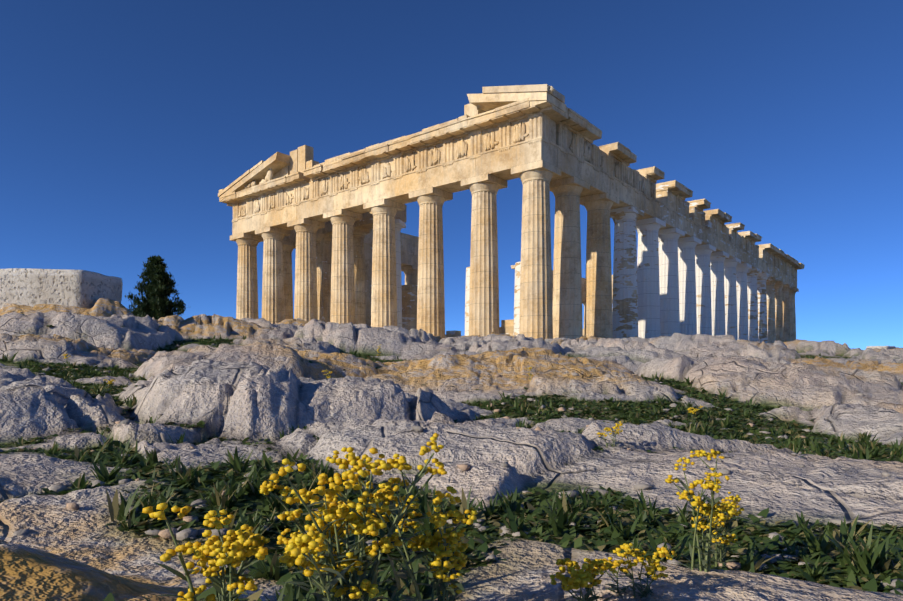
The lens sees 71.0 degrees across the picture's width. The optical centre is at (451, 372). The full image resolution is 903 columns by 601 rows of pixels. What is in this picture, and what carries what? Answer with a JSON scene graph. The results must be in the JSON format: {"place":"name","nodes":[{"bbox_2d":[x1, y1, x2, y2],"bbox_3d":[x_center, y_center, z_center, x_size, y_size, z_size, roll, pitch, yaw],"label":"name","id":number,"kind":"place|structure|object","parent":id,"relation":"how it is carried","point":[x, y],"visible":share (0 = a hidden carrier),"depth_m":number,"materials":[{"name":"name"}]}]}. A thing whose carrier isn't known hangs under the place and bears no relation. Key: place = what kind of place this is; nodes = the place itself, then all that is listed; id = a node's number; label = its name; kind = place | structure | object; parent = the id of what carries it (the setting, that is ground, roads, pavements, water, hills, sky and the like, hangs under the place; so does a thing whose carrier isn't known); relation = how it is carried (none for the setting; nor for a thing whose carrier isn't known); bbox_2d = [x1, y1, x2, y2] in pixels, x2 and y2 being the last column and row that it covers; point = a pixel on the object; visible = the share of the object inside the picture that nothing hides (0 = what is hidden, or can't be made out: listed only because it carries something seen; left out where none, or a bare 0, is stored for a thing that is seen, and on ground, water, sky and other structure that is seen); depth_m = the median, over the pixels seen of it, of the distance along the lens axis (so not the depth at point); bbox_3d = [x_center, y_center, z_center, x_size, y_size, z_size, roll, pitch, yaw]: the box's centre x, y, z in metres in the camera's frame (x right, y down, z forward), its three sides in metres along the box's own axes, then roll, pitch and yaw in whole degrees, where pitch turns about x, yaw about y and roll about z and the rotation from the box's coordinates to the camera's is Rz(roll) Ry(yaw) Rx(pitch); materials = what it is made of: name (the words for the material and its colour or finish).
{"place":"outdoors","nodes":[
{"label":"outdoors","id":0,"kind":"place"},
{"bbox_2d":[263,229,585,298],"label":"wall","id":1,"kind":"structure","parent":0,"point":[409,249],"depth_m":69.10,"materials":[{"name":"stone"}]},
{"bbox_2d":[0,298,902,600],"bbox_3d":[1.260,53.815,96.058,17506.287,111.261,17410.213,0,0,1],"label":"ground","id":2,"kind":"structure","parent":0,"point":[264,380],"depth_m":2.38,"materials":[{"name":"grey stone"}]},
{"bbox_2d":[0,268,122,308],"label":"marble block","id":3,"kind":"object","parent":2,"relation":"on","point":[61,287],"depth_m":10.51,"materials":[{"name":"white stone"}]},
{"bbox_2d":[125,255,185,319],"bbox_3d":[-20.747,-4.710,44.147,5.194,6.902,4.317,0,0,45],"label":"cypress tree","id":4,"kind":"object","parent":2,"relation":"on","point":[157,289],"visible":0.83,"depth_m":43.74,"materials":[{"name":"green plant"}]},
{"bbox_2d":[0,312,902,593],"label":"loose stones","id":5,"kind":"object","parent":2,"relation":"on","point":[188,532],"visible":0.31,"depth_m":1.27,"materials":[{"name":"grey stone"}]},
{"bbox_2d":[0,311,902,600],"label":"ground plants","id":6,"kind":"object","parent":2,"relation":"on","point":[864,563],"visible":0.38,"depth_m":1.28,"materials":[{"name":"green plant"}]},
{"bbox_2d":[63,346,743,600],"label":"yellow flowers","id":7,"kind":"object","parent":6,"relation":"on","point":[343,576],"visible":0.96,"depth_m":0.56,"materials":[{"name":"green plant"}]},
{"bbox_2d":[866,346,895,348],"bbox_3d":[20.161,-0.935,29.712,1.316,0.570,0.819,0,0,-39],"label":"marble block","id":8,"kind":"object","parent":2,"relation":"on","point":[884,347],"depth_m":29.32,"materials":[{"name":"white stone"}]},
{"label":"temple base steps","id":9,"kind":"object","parent":2,"relation":"on","visible":0},
{"bbox_2d":[230,232,263,318],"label":"column","id":10,"kind":"structure","parent":9,"relation":"on","point":[247,294],"depth_m":53.78,"materials":[{"name":"stone"}]},
{"bbox_2d":[255,226,290,323],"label":"column","id":11,"kind":"structure","parent":9,"relation":"on","point":[272,294],"depth_m":51.47,"materials":[{"name":"stone"}]},
{"bbox_2d":[282,240,295,319],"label":"column","id":12,"kind":"structure","parent":9,"relation":"on","point":[288,247],"depth_m":56.78,"materials":[{"name":"stone"}]},
{"bbox_2d":[287,218,324,320],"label":"column","id":13,"kind":"structure","parent":9,"relation":"on","point":[305,304],"depth_m":48.77,"materials":[{"name":"stone"}]},
{"bbox_2d":[323,209,362,323],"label":"column","id":14,"kind":"structure","parent":9,"relation":"on","point":[342,309],"depth_m":46.06,"materials":[{"name":"stone"}]},
{"bbox_2d":[363,198,404,326],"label":"column","id":15,"kind":"structure","parent":9,"relation":"on","point":[384,211],"depth_m":43.35,"materials":[{"name":"stone"}]},
{"bbox_2d":[401,265,417,284],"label":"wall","id":16,"kind":"structure","parent":9,"relation":"on","point":[411,274],"depth_m":69.99,"materials":[{"name":"stone"}]},
{"bbox_2d":[409,187,452,337],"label":"column","id":17,"kind":"structure","parent":9,"relation":"on","point":[430,295],"depth_m":40.64,"materials":[{"name":"stone"}]},
{"bbox_2d":[461,173,506,335],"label":"column","id":18,"kind":"structure","parent":9,"relation":"on","point":[484,292],"depth_m":37.94,"materials":[{"name":"stone"}]},
{"bbox_2d":[218,84,567,235],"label":"entablature","id":19,"kind":"structure","parent":18,"relation":"on","point":[495,131],"depth_m":41.28,"materials":[{"name":"stone"}]},
{"bbox_2d":[511,160,560,338],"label":"column","id":20,"kind":"structure","parent":9,"relation":"on","point":[536,311],"depth_m":35.61,"materials":[{"name":"stone"}]},
{"bbox_2d":[549,176,589,338],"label":"column","id":21,"kind":"structure","parent":9,"relation":"on","point":[567,296],"depth_m":38.49,"materials":[{"name":"stone"}]},
{"bbox_2d":[582,301,584,328],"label":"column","id":22,"kind":"structure","parent":9,"relation":"on","point":[583,302],"depth_m":103.79,"materials":[{"name":"stone"}]},
{"bbox_2d":[579,192,618,338],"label":"column","id":23,"kind":"structure","parent":9,"relation":"on","point":[598,301],"depth_m":41.83,"materials":[{"name":"stone"}]},
{"bbox_2d":[541,108,664,219],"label":"entablature","id":24,"kind":"structure","parent":23,"relation":"on","point":[598,169],"depth_m":41.00,"materials":[{"name":"stone"}]},
{"bbox_2d":[610,206,643,338],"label":"column","id":25,"kind":"structure","parent":9,"relation":"on","point":[625,308],"depth_m":45.17,"materials":[{"name":"stone"}]},
{"bbox_2d":[636,217,665,338],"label":"column","id":26,"kind":"structure","parent":9,"relation":"on","point":[648,283],"depth_m":48.50,"materials":[{"name":"stone"}]},
{"bbox_2d":[658,227,684,336],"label":"column","id":27,"kind":"structure","parent":9,"relation":"on","point":[668,238],"depth_m":51.83,"materials":[{"name":"stone"}]},
{"bbox_2d":[656,180,798,286],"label":"entablature","id":28,"kind":"structure","parent":27,"relation":"on","point":[689,218],"depth_m":59.94,"materials":[{"name":"stone"}]},
{"bbox_2d":[678,236,700,334],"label":"column","id":29,"kind":"structure","parent":9,"relation":"on","point":[687,285],"depth_m":55.15,"materials":[{"name":"stone"}]},
{"bbox_2d":[695,244,715,334],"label":"column","id":30,"kind":"structure","parent":9,"relation":"on","point":[703,288],"depth_m":58.48,"materials":[{"name":"stone"}]},
{"bbox_2d":[710,251,728,335],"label":"column","id":31,"kind":"structure","parent":9,"relation":"on","point":[717,259],"depth_m":61.81,"materials":[{"name":"stone"}]},
{"bbox_2d":[724,257,740,339],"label":"column","id":32,"kind":"structure","parent":9,"relation":"on","point":[730,265],"depth_m":65.14,"materials":[{"name":"stone"}]},
{"bbox_2d":[736,263,751,340],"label":"column","id":33,"kind":"structure","parent":9,"relation":"on","point":[742,298],"depth_m":68.47,"materials":[{"name":"stone"}]},
{"bbox_2d":[747,268,761,341],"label":"column","id":34,"kind":"structure","parent":9,"relation":"on","point":[752,274],"depth_m":71.80,"materials":[{"name":"stone"}]},
{"bbox_2d":[757,273,769,342],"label":"column","id":35,"kind":"structure","parent":9,"relation":"on","point":[762,305],"depth_m":75.13,"materials":[{"name":"stone"}]},
{"bbox_2d":[766,277,778,343],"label":"column","id":36,"kind":"structure","parent":9,"relation":"on","point":[770,297],"depth_m":78.46,"materials":[{"name":"stone"}]},
{"bbox_2d":[774,281,785,341],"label":"column","id":37,"kind":"structure","parent":9,"relation":"on","point":[778,286],"depth_m":81.80,"materials":[{"name":"stone"}]},
{"bbox_2d":[782,284,792,341],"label":"column","id":38,"kind":"structure","parent":9,"relation":"on","point":[786,312],"depth_m":85.13,"materials":[{"name":"stone"}]},
{"bbox_2d":[789,287,798,340],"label":"column","id":39,"kind":"structure","parent":9,"relation":"on","point":[793,291],"depth_m":87.98,"materials":[{"name":"stone"}]},
{"bbox_2d":[612,263,803,300],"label":"entablature","id":40,"kind":"structure","parent":39,"relation":"on","point":[801,265],"depth_m":88.41,"materials":[{"name":"stone"}]},
{"bbox_2d":[0,0,902,349],"label":"sky","id":41,"kind":"structure","parent":0,"point":[124,123],"materials":[{"name":"blue"}]},
{"bbox_2d":[465,267,469,335],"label":"column","id":42,"kind":"structure","parent":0,"point":[467,290],"depth_m":44.99,"materials":[{"name":"stone"}]},
{"bbox_2d":[514,262,520,335],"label":"column","id":43,"kind":"structure","parent":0,"point":[517,298],"depth_m":42.34,"materials":[{"name":"stone"}]},
{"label":"cella platform","id":44,"kind":"structure","parent":0,"visible":0},
{"bbox_2d":[316,234,331,322],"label":"column","id":45,"kind":"structure","parent":44,"relation":"on","point":[326,237],"depth_m":55.41,"materials":[{"name":"stone"}]},
{"bbox_2d":[316,205,406,326],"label":"columns","id":46,"kind":"structure","parent":44,"relation":"on","point":[366,221],"depth_m":55.34,"materials":[{"name":"stone"}]},
{"bbox_2d":[353,227,369,323],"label":"column","id":47,"kind":"structure","parent":44,"relation":"on","point":[359,234],"depth_m":52.77,"materials":[{"name":"stone"}]},
{"bbox_2d":[395,219,405,327],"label":"column","id":48,"kind":"structure","parent":44,"relation":"on","point":[399,224],"depth_m":50.30,"materials":[{"name":"stone"}]},
{"bbox_2d":[402,284,584,338],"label":"cella wall remains","id":49,"kind":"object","parent":44,"relation":"on","point":[409,306],"depth_m":55.61,"materials":[{"name":"stone"}]}
]}

